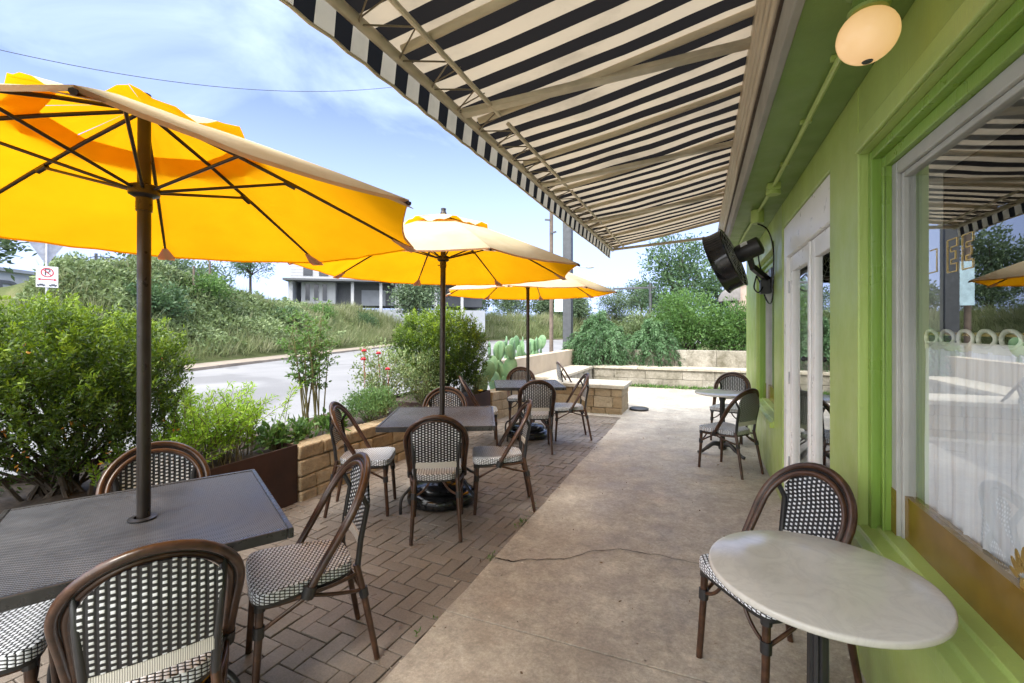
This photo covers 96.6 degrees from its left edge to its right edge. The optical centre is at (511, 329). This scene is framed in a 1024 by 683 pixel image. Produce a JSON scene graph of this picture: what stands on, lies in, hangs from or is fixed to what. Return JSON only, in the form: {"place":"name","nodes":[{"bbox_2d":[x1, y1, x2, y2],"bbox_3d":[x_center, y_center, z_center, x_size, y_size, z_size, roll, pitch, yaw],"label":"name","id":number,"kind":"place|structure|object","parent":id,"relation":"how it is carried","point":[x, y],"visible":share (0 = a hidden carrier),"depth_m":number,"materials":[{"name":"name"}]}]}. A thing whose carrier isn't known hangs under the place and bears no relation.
{"place":"outdoors","nodes":[
{"label":"outdoors","id":0,"kind":"place"},
{"bbox_2d":[1,50,390,91],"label":"overhead wire","id":1,"kind":"object","parent":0,"point":[182,82],"visible":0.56,"depth_m":34.12,"materials":[{"name":"metal"}]},
{"bbox_2d":[0,414,619,682],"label":"brick paving","id":2,"kind":"structure","parent":0,"point":[485,532],"depth_m":2.94,"materials":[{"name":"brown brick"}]},
{"bbox_2d":[0,599,59,682],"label":"bistro chair","id":3,"kind":"object","parent":2,"relation":"on","point":[23,645],"visible":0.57,"depth_m":1.55,"materials":[{"name":"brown wood"}]},
{"bbox_2d":[44,539,244,682],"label":"bistro chair","id":4,"kind":"object","parent":2,"relation":"on","point":[163,612],"visible":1,"depth_m":1.30,"materials":[{"name":"brown wood"}]},
{"bbox_2d":[0,469,293,682],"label":"square table","id":5,"kind":"object","parent":2,"relation":"on","point":[50,550],"visible":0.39,"depth_m":1.76,"materials":[{"name":"metal"}]},
{"bbox_2d":[95,441,210,494],"bbox_3d":[-1.771,1.052,2.271,0.473,0.900,0.521,0,0,-37],"label":"bistro chair","id":6,"kind":"object","parent":2,"relation":"on","point":[172,461],"visible":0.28,"depth_m":2.46,"materials":[{"name":"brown wood"}]},
{"bbox_2d":[200,647,228,682],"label":"umbrella base","id":7,"kind":"object","parent":2,"relation":"on","point":[207,679],"depth_m":1.83,"materials":[{"name":"black plastic"}]},
{"bbox_2d":[0,72,416,518],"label":"patio umbrella","id":8,"kind":"object","parent":7,"relation":"in","point":[145,177],"visible":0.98,"depth_m":2.06,"materials":[{"name":"yellow fabric"}]},
{"bbox_2d":[245,452,379,682],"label":"bistro chair","id":9,"kind":"object","parent":2,"relation":"on","point":[300,570],"visible":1,"depth_m":2.04,"materials":[{"name":"brown wood"}]},
{"bbox_2d":[242,405,428,501],"bbox_3d":[-1.903,1.283,5.229,1.182,0.536,2.299,0,0,22],"label":"stone planter","id":10,"kind":"object","parent":2,"relation":"on","point":[315,461],"visible":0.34,"depth_m":4.27,"materials":[{"name":"stone"}]},
{"bbox_2d":[279,414,315,442],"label":"ground plant","id":11,"kind":"object","parent":10,"relation":"in","point":[300,430],"visible":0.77,"depth_m":4.24,"materials":[{"name":"green plant"}]},
{"bbox_2d":[276,297,340,436],"bbox_3d":[-2.015,0.372,4.667,0.506,1.419,0.799,0,0,22],"label":"slender bush","id":12,"kind":"object","parent":10,"relation":"on","point":[312,373],"visible":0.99,"depth_m":4.58,"materials":[{"name":"green plant"}]},
{"bbox_2d":[312,407,350,436],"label":"ground plant","id":13,"kind":"object","parent":10,"relation":"in","point":[323,420],"visible":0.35,"depth_m":4.55,"materials":[{"name":"green plant"}]},
{"bbox_2d":[339,381,403,422],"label":"herb plant","id":14,"kind":"object","parent":10,"relation":"on","point":[373,402],"visible":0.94,"depth_m":5.15,"materials":[{"name":"green plant"}]},
{"bbox_2d":[347,334,418,414],"bbox_3d":[-1.604,0.566,5.792,1.082,1.036,0.798,0,0,-41],"label":"rose bush","id":15,"kind":"object","parent":10,"relation":"on","point":[384,371],"visible":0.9,"depth_m":5.73,"materials":[{"name":"green plant"}]},
{"bbox_2d":[323,401,395,517],"bbox_3d":[-1.264,1.052,3.836,0.521,0.900,0.473,0,0,-6],"label":"bistro chair","id":16,"kind":"object","parent":2,"relation":"on","point":[381,458],"visible":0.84,"depth_m":3.75,"materials":[{"name":"brown wood"}]},
{"bbox_2d":[375,406,494,514],"bbox_3d":[-0.623,1.126,4.024,0.930,0.748,0.930,0,0,-4],"label":"square table","id":17,"kind":"object","parent":2,"relation":"on","point":[468,418],"visible":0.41,"depth_m":3.95,"materials":[{"name":"black metal"}]},
{"bbox_2d":[403,415,468,544],"bbox_3d":[-0.566,1.052,3.443,0.473,0.900,0.521,0,0,-7],"label":"bistro chair","id":18,"kind":"object","parent":2,"relation":"on","point":[432,444],"visible":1,"depth_m":3.24,"materials":[{"name":"brown wood"}]},
{"bbox_2d":[407,478,473,510],"bbox_3d":[-0.623,1.343,4.024,0.596,0.315,0.596,0,0,-4],"label":"umbrella base","id":19,"kind":"object","parent":2,"relation":"on","point":[437,496],"visible":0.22,"depth_m":3.81,"materials":[{"name":"black plastic"}]},
{"bbox_2d":[288,208,579,414],"bbox_3d":[-0.609,0.154,4.030,2.300,2.453,2.300,0,0,45],"label":"patio umbrella","id":20,"kind":"object","parent":19,"relation":"in","point":[455,250],"visible":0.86,"depth_m":4.33,"materials":[{"name":"yellow fabric"}]},
{"bbox_2d":[422,386,467,457],"bbox_3d":[-0.687,1.052,4.610,0.473,0.900,0.521,0,0,-4],"label":"bistro chair","id":21,"kind":"object","parent":2,"relation":"on","point":[454,396],"visible":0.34,"depth_m":4.82,"materials":[{"name":"brown wicker"}]},
{"bbox_2d":[459,375,497,445],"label":"bistro chair","id":22,"kind":"object","parent":2,"relation":"on","point":[468,391],"visible":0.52,"depth_m":5.84,"materials":[{"name":"brown wood"}]},
{"bbox_2d":[473,399,535,514],"bbox_3d":[-0.076,1.052,3.905,0.521,0.900,0.473,0,0,-6],"label":"bistro chair","id":23,"kind":"object","parent":2,"relation":"on","point":[498,456],"visible":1,"depth_m":3.76,"materials":[{"name":"brown wood"}]},
{"bbox_2d":[506,366,535,423],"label":"bistro chair","id":24,"kind":"object","parent":2,"relation":"on","point":[517,373],"visible":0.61,"depth_m":7.36,"materials":[{"name":"brown wood"}]},
{"bbox_2d":[509,422,546,440],"bbox_3d":[0.224,1.343,6.423,0.596,0.315,0.596,0,0,-4],"label":"umbrella base","id":25,"kind":"object","parent":2,"relation":"on","point":[538,431],"visible":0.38,"depth_m":6.24,"materials":[{"name":"black plastic"}]},
{"bbox_2d":[446,272,616,382],"bbox_3d":[0.224,0.156,6.423,2.282,2.448,2.282,0,0,-10],"label":"patio umbrella","id":26,"kind":"object","parent":25,"relation":"in","point":[573,286],"visible":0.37,"depth_m":6.73,"materials":[{"name":"yellow fabric"}]},
{"bbox_2d":[494,380,566,441],"bbox_3d":[0.224,1.126,6.423,0.930,0.748,0.930,0,0,-4],"label":"square table","id":27,"kind":"object","parent":2,"relation":"on","point":[508,385],"visible":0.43,"depth_m":6.25,"materials":[{"name":"black metal"}]},
{"bbox_2d":[518,380,555,454],"bbox_3d":[0.301,1.052,5.702,0.473,0.900,0.521,0,0,-2],"label":"bistro chair","id":28,"kind":"object","parent":2,"relation":"on","point":[541,394],"visible":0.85,"depth_m":5.50,"materials":[{"name":"brown wicker"}]},
{"bbox_2d":[245,426,850,677],"bbox_3d":[0.430,1.487,4.231,3.746,0.026,6.745,0,0,22],"label":"debris","id":29,"kind":"object","parent":2,"relation":"on","point":[521,672],"visible":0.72,"depth_m":2.93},
{"bbox_2d":[552,373,591,440],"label":"bistro chair","id":30,"kind":"object","parent":2,"relation":"on","point":[568,408],"visible":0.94,"depth_m":6.17,"materials":[{"name":"brown wood"}]},
{"bbox_2d":[0,340,697,477],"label":"road","id":31,"kind":"structure","parent":0,"point":[269,378],"depth_m":14.20,"materials":[{"name":"grey asphalt"}]},
{"bbox_2d":[165,339,562,373],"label":"kerb","id":32,"kind":"structure","parent":31,"relation":"on","point":[234,364],"depth_m":22.05,"materials":[{"name":"concrete"}]},
{"bbox_2d":[545,213,555,351],"bbox_3d":[1.411,-2.200,16.505,0.433,7.800,0.170,0,0,22],"label":"utility pole","id":33,"kind":"object","parent":31,"relation":"on","point":[551,232],"visible":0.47,"depth_m":16.45,"materials":[{"name":"wood"}]},
{"bbox_2d":[184,339,525,368],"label":"path","id":34,"kind":"structure","parent":0,"point":[237,361],"depth_m":23.48,"materials":[{"name":"concrete"}]},
{"bbox_2d":[29,242,62,361],"bbox_3d":[-13.278,-0.515,13.019,0.099,4.230,0.920,0,0,36],"label":"parking sign","id":35,"kind":"object","parent":34,"relation":"on","point":[46,276],"visible":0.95,"depth_m":12.99,"materials":[{"name":"metal"}]},
{"bbox_2d":[0,253,712,365],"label":"hill","id":36,"kind":"structure","parent":0,"point":[12,290],"depth_m":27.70,"materials":[{"name":"green plant"}]},
{"bbox_2d":[0,238,36,280],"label":"broad tree","id":37,"kind":"object","parent":36,"relation":"on","point":[6,245],"visible":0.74,"depth_m":23.00,"materials":[{"name":"green plant"}]},
{"bbox_2d":[118,278,195,318],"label":"bank bush","id":38,"kind":"object","parent":36,"relation":"on","point":[157,296],"visible":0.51,"depth_m":22.24,"materials":[{"name":"green plant"}]},
{"bbox_2d":[103,251,215,277],"bbox_3d":[-27.874,-3.622,36.264,7.520,8.444,8.375,0,0,22],"label":"broad tree","id":39,"kind":"object","parent":36,"relation":"on","point":[182,265],"visible":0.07,"depth_m":35.12,"materials":[{"name":"green plant"}]},
{"bbox_2d":[0,251,360,356],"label":"vine cover","id":40,"kind":"object","parent":36,"relation":"on","point":[120,276],"visible":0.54,"depth_m":23.83,"materials":[{"name":"green plant"}]},
{"bbox_2d":[175,259,234,287],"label":"broad tree","id":41,"kind":"object","parent":36,"relation":"on","point":[212,269],"visible":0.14,"depth_m":42.63,"materials":[{"name":"green plant"}]},
{"bbox_2d":[177,267,239,303],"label":"bank bush","id":42,"kind":"object","parent":36,"relation":"on","point":[214,285],"visible":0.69,"depth_m":27.00,"materials":[{"name":"green plant"}]},
{"bbox_2d":[225,261,275,293],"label":"broad tree","id":43,"kind":"object","parent":36,"relation":"on","point":[243,267],"visible":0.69,"depth_m":49.79,"materials":[{"name":"green plant"}]},
{"bbox_2d":[59,253,508,320],"bbox_3d":[-14.779,-2.472,50.005,10.062,3.272,58.850,0,0,22],"label":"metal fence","id":44,"kind":"object","parent":36,"relation":"on","point":[95,256],"visible":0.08,"depth_m":24.11,"materials":[{"name":"grey metal"}]},
{"bbox_2d":[268,300,313,323],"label":"bank bush","id":45,"kind":"object","parent":36,"relation":"on","point":[288,310],"visible":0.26,"depth_m":33.30,"materials":[{"name":"green plant"}]},
{"bbox_2d":[280,308,308,331],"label":"bush","id":46,"kind":"object","parent":36,"relation":"on","point":[300,326],"visible":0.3,"depth_m":32.85,"materials":[{"name":"green plant"}]},
{"bbox_2d":[303,300,337,319],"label":"bank bush","id":47,"kind":"object","parent":36,"relation":"on","point":[324,309],"visible":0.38,"depth_m":41.72,"materials":[{"name":"green plant"}]},
{"bbox_2d":[353,309,380,328],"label":"bank bush","id":48,"kind":"object","parent":36,"relation":"on","point":[367,315],"visible":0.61,"depth_m":49.52,"materials":[{"name":"green plant"}]},
{"bbox_2d":[282,264,484,331],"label":"apartment building","id":49,"kind":"structure","parent":36,"relation":"on","point":[304,284],"depth_m":58.07,"materials":[{"name":"white paint"}]},
{"bbox_2d":[305,284,309,300],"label":"window","id":50,"kind":"structure","parent":49,"relation":"in","point":[307,286],"depth_m":56.52,"materials":[{"name":"grey glass"}]},
{"bbox_2d":[384,283,448,331],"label":"broad tree","id":51,"kind":"object","parent":36,"relation":"on","point":[419,298],"visible":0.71,"depth_m":47.14,"materials":[{"name":"green plant"}]},
{"bbox_2d":[451,299,490,310],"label":"broad tree","id":52,"kind":"object","parent":36,"relation":"on","point":[484,307],"visible":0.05,"depth_m":86.45,"materials":[{"name":"green plant"}]},
{"bbox_2d":[489,299,533,315],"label":"broad tree","id":53,"kind":"object","parent":36,"relation":"on","point":[513,306],"visible":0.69,"depth_m":81.33,"materials":[{"name":"green plant"}]},
{"bbox_2d":[530,299,554,315],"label":"broad tree","id":54,"kind":"object","parent":36,"relation":"on","point":[541,306],"visible":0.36,"depth_m":84.97,"materials":[{"name":"green plant"}]},
{"bbox_2d":[547,297,595,320],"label":"broad tree","id":55,"kind":"object","parent":36,"relation":"on","point":[580,307],"visible":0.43,"depth_m":80.27,"materials":[{"name":"green plant"}]},
{"bbox_2d":[594,286,637,322],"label":"broad tree","id":56,"kind":"object","parent":36,"relation":"on","point":[612,300],"visible":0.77,"depth_m":83.75,"materials":[{"name":"green plant"}]},
{"bbox_2d":[617,280,656,318],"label":"broad tree","id":57,"kind":"object","parent":36,"relation":"on","point":[632,300],"visible":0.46,"depth_m":77.01,"materials":[{"name":"green plant"}]},
{"bbox_2d":[0,0,745,316],"label":"sky","id":58,"kind":"structure","parent":0,"point":[378,138],"materials":[{"name":"blue"}]},
{"bbox_2d":[504,335,531,358],"bbox_3d":[0.117,0.670,10.109,0.660,1.079,0.734,0,0,6],"label":"prickly pear","id":59,"kind":"object","parent":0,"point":[520,346],"visible":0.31,"depth_m":9.98,"materials":[{"name":"green plant"}]},
{"bbox_2d":[381,386,865,682],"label":"walkway","id":60,"kind":"structure","parent":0,"point":[485,636],"depth_m":2.67,"materials":[{"name":"concrete"}]},
{"bbox_2d":[490,389,522,418],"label":"stone pier","id":61,"kind":"structure","parent":60,"relation":"on","point":[498,400],"depth_m":7.76,"materials":[{"name":"stone"}]},
{"bbox_2d":[476,340,516,389],"bbox_3d":[-0.241,0.694,8.151,0.676,1.029,0.576,0,0,22],"label":"prickly pear","id":62,"kind":"object","parent":61,"relation":"on","point":[497,368],"visible":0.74,"depth_m":8.13,"materials":[{"name":"green plant"}]},
{"bbox_2d":[501,349,574,374],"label":"rendered wall","id":63,"kind":"structure","parent":60,"relation":"on","point":[543,362],"depth_m":10.70,"materials":[{"name":"beige paint"}]},
{"bbox_2d":[531,365,593,379],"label":"seat wall","id":64,"kind":"structure","parent":60,"relation":"on","point":[576,371],"depth_m":10.89,"materials":[{"name":"stone"}]},
{"bbox_2d":[556,361,571,382],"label":"bistro chair","id":65,"kind":"object","parent":60,"relation":"on","point":[560,374],"visible":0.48,"depth_m":8.50,"materials":[{"name":"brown wood"}]},
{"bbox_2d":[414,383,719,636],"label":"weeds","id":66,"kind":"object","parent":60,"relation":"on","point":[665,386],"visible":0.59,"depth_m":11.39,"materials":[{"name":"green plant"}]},
{"bbox_2d":[546,377,631,414],"bbox_3d":[1.391,1.259,8.613,1.580,0.561,0.860,0,0,22],"label":"stone bench","id":67,"kind":"object","parent":60,"relation":"on","point":[608,396],"visible":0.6,"depth_m":8.16,"materials":[{"name":"stone"}]},
{"bbox_2d":[629,406,648,410],"bbox_3d":[2.356,1.467,8.462,0.350,0.050,0.350,0,0,22],"label":"base plate","id":68,"kind":"object","parent":60,"relation":"on","point":[637,408],"visible":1,"depth_m":8.36,"materials":[{"name":"grey metal"}]},
{"bbox_2d":[593,364,745,388],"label":"seat wall","id":69,"kind":"structure","parent":60,"relation":"on","point":[698,377],"depth_m":11.72,"materials":[{"name":"stone"}]},
{"bbox_2d":[695,389,745,459],"bbox_3d":[2.528,1.125,5.480,0.622,0.741,0.622,0,0,-29],"label":"marble table","id":70,"kind":"object","parent":60,"relation":"on","point":[722,394],"visible":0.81,"depth_m":5.46,"materials":[{"name":"white stone"}]},
{"bbox_2d":[710,372,750,444],"bbox_3d":[2.981,1.046,6.233,0.473,0.900,0.521,0,0,37],"label":"bistro chair","id":71,"kind":"object","parent":60,"relation":"on","point":[737,381],"visible":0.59,"depth_m":6.36,"materials":[{"name":"brown wicker"}]},
{"bbox_2d":[698,388,763,479],"bbox_3d":[2.318,1.046,4.836,0.473,0.900,0.521,0,0,-30],"label":"bistro chair","id":72,"kind":"object","parent":60,"relation":"on","point":[748,406],"visible":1,"depth_m":4.69,"materials":[{"name":"brown wood"}]},
{"bbox_2d":[696,462,862,682],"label":"bistro chair","id":73,"kind":"object","parent":60,"relation":"on","point":[815,501],"visible":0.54,"depth_m":2.01,"materials":[{"name":"brown wood"}]},
{"bbox_2d":[709,530,958,682],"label":"marble table","id":74,"kind":"object","parent":60,"relation":"on","point":[821,591],"visible":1,"depth_m":1.33,"materials":[{"name":"white stone"}]},
{"bbox_2d":[718,0,1023,682],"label":"green cafe","id":75,"kind":"structure","parent":60,"relation":"on","point":[881,199],"depth_m":1.96,"materials":[{"name":"paint"}]},
{"bbox_2d":[279,0,783,257],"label":"striped awning","id":76,"kind":"object","parent":75,"relation":"attached to","point":[606,127],"visible":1,"depth_m":2.49,"materials":[{"name":"fabric"}]},
{"bbox_2d":[702,223,774,303],"bbox_3d":[2.153,-0.604,4.345,0.632,0.723,0.725,0,0,22],"label":"wall fan","id":77,"kind":"object","parent":75,"relation":"attached to","point":[726,257],"depth_m":4.17,"materials":[{"name":"black plastic"}]},
{"bbox_2d":[759,255,773,427],"bbox_3d":[2.880,0.083,4.994,0.289,1.714,1.511,0,0,22],"label":"window","id":78,"kind":"structure","parent":75,"relation":"in","point":[766,409],"depth_m":5.53,"materials":[{"name":"green paint"}]},
{"bbox_2d":[788,241,811,465],"bbox_3d":[2.145,0.435,3.410,0.096,2.060,0.810,0,0,22],"label":"door leaf","id":79,"kind":"structure","parent":75,"relation":"in","point":[800,283],"depth_m":3.45,"materials":[{"name":"white paint"}]},
{"bbox_2d":[811,226,829,476],"bbox_3d":[1.898,0.435,2.761,0.056,2.060,0.634,0,0,22],"label":"door leaf","id":80,"kind":"structure","parent":75,"relation":"in","point":[820,244],"depth_m":2.88,"materials":[{"name":"white paint"}]},
{"bbox_2d":[835,0,901,65],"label":"globe lamp","id":81,"kind":"object","parent":75,"relation":"hanging from","point":[869,32],"visible":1,"depth_m":1.38,"materials":[{"name":"beige glass"}]},
{"bbox_2d":[851,0,1023,682],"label":"window","id":82,"kind":"structure","parent":75,"relation":"in","point":[980,99],"depth_m":1.75,"materials":[{"name":"green paint"}]},
{"bbox_2d":[924,329,1023,577],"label":"cafe curtain","id":83,"kind":"object","parent":75,"relation":"hanging from","point":[974,441],"visible":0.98,"depth_m":1.45,"materials":[{"name":"white fabric"}]},
{"bbox_2d":[718,285,745,316],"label":"neighbour house","id":84,"kind":"structure","parent":0,"point":[738,293],"depth_m":16.81,"materials":[{"name":"white paint"}]},
{"label":"side path","id":85,"kind":"structure","parent":0,"visible":0},
{"bbox_2d":[0,438,296,513],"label":"steel planter","id":86,"kind":"object","parent":85,"relation":"on","point":[276,470],"visible":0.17,"depth_m":3.68,"materials":[{"name":"metal"}]},
{"bbox_2d":[0,289,198,501],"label":"garden shrub","id":87,"kind":"object","parent":86,"relation":"in","point":[66,375],"visible":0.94,"depth_m":2.79,"materials":[{"name":"green plant"}]},
{"bbox_2d":[73,426,234,485],"bbox_3d":[-2.455,0.883,3.260,0.996,0.380,0.920,0,0,22],"label":"feathery plant","id":88,"kind":"object","parent":86,"relation":"in","point":[93,469],"visible":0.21,"depth_m":3.21,"materials":[{"name":"green plant"}]},
{"bbox_2d":[95,381,304,467],"bbox_3d":[-2.456,0.734,3.582,1.169,0.676,1.382,0,0,22],"label":"feathery plant","id":89,"kind":"object","parent":86,"relation":"in","point":[193,418],"visible":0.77,"depth_m":3.56,"materials":[{"name":"green plant"}]},
{"bbox_2d":[239,416,298,453],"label":"ground plant","id":90,"kind":"object","parent":86,"relation":"in","point":[266,433],"visible":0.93,"depth_m":4.01,"materials":[{"name":"green plant"}]},
{"bbox_2d":[393,388,489,406],"bbox_3d":[-1.181,1.325,7.010,1.154,0.650,1.550,0,0,22],"label":"steel planter","id":91,"kind":"object","parent":85,"relation":"on","point":[482,398],"visible":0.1,"depth_m":7.11,"materials":[{"name":"metal"}]},
{"bbox_2d":[391,342,452,405],"bbox_3d":[-1.264,0.687,6.339,0.891,1.012,0.836,0,0,-12],"label":"pale bush","id":92,"kind":"object","parent":91,"relation":"in","point":[424,389],"visible":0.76,"depth_m":6.28,"materials":[{"name":"green plant"}]},
{"bbox_2d":[383,302,491,392],"bbox_3d":[-1.097,0.338,7.164,1.515,1.560,2.042,0,0,22],"label":"round shrub","id":93,"kind":"object","parent":91,"relation":"in","point":[462,356],"visible":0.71,"depth_m":6.78,"materials":[{"name":"green plant"}]},
{"bbox_2d":[466,371,493,394],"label":"flowering plant","id":94,"kind":"object","parent":91,"relation":"on","point":[482,381],"visible":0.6,"depth_m":7.29,"materials":[{"name":"green plant"}]},
{"bbox_2d":[530,335,545,354],"bbox_3d":[0.635,0.675,11.882,0.455,1.067,0.583,0,0,27],"label":"prickly pear","id":95,"kind":"object","parent":85,"relation":"on","point":[538,343],"visible":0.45,"depth_m":11.73,"materials":[{"name":"green plant"}]},
{"bbox_3d":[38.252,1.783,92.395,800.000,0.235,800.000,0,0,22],"label":"ground","id":96,"kind":"structure","parent":0,"visible":0},
{"bbox_2d":[0,267,35,287],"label":"pale building","id":97,"kind":"structure","parent":96,"relation":"on","point":[6,279],"depth_m":41.56,"materials":[{"name":"white"}]},
{"bbox_2d":[554,223,572,348],"bbox_3d":[1.594,-1.500,14.059,0.530,6.400,0.260,0,0,22],"label":"steel post","id":98,"kind":"object","parent":96,"relation":"on","point":[565,306],"visible":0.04,"depth_m":13.90,"materials":[{"name":"grey metal"}]},
{"bbox_2d":[613,283,654,316],"bbox_3d":[6.514,-0.375,24.361,2.200,4.150,0.162,0,0,22],"label":"mast arm","id":99,"kind":"object","parent":96,"relation":"on","point":[650,293],"visible":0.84,"depth_m":23.99},
{"bbox_2d":[629,231,720,345],"bbox_3d":[9.119,-1.990,24.965,5.090,7.979,5.496,0,0,41],"label":"shade tree","id":100,"kind":"object","parent":96,"relation":"on","point":[682,270],"visible":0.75,"depth_m":24.28,"materials":[{"name":"green plant"}]},
{"bbox_2d":[692,264,727,334],"bbox_3d":[11.228,-0.862,24.654,3.354,5.724,3.898,0,0,22],"label":"shade tree","id":101,"kind":"object","parent":96,"relation":"on","point":[717,282],"visible":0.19,"depth_m":24.36,"materials":[{"name":"green plant"}]},
{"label":"planting bed","id":102,"kind":"structure","parent":96,"relation":"on","visible":0},
{"bbox_2d":[561,310,637,368],"bbox_3d":[2.570,0.222,13.441,2.801,1.703,2.880,0,0,22],"label":"weeping bush","id":103,"kind":"object","parent":102,"relation":"on","point":[594,338],"visible":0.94,"depth_m":12.81,"materials":[{"name":"green plant"}]},
{"bbox_2d":[613,305,685,344],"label":"leafy bush","id":104,"kind":"object","parent":102,"relation":"on","point":[634,328],"visible":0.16,"depth_m":14.63,"materials":[{"name":"green plant"}]},
{"bbox_2d":[622,317,685,366],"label":"weeping bush","id":105,"kind":"object","parent":102,"relation":"on","point":[651,335],"visible":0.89,"depth_m":12.43,"materials":[{"name":"green plant"}]},
{"bbox_2d":[577,349,745,378],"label":"back wall","id":106,"kind":"structure","parent":102,"relation":"on","point":[715,358],"depth_m":11.94,"materials":[{"name":"stone"}]},
{"bbox_2d":[647,281,728,349],"bbox_3d":[5.173,-0.258,13.279,2.588,2.339,2.356,0,0,22],"label":"leafy bush","id":107,"kind":"object","parent":102,"relation":"on","point":[685,324],"visible":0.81,"depth_m":12.91,"materials":[{"name":"green plant"}]},
{"bbox_2d":[697,295,745,350],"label":"leafy bush","id":108,"kind":"object","parent":102,"relation":"on","point":[733,330],"visible":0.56,"depth_m":12.42,"materials":[{"name":"green plant"}]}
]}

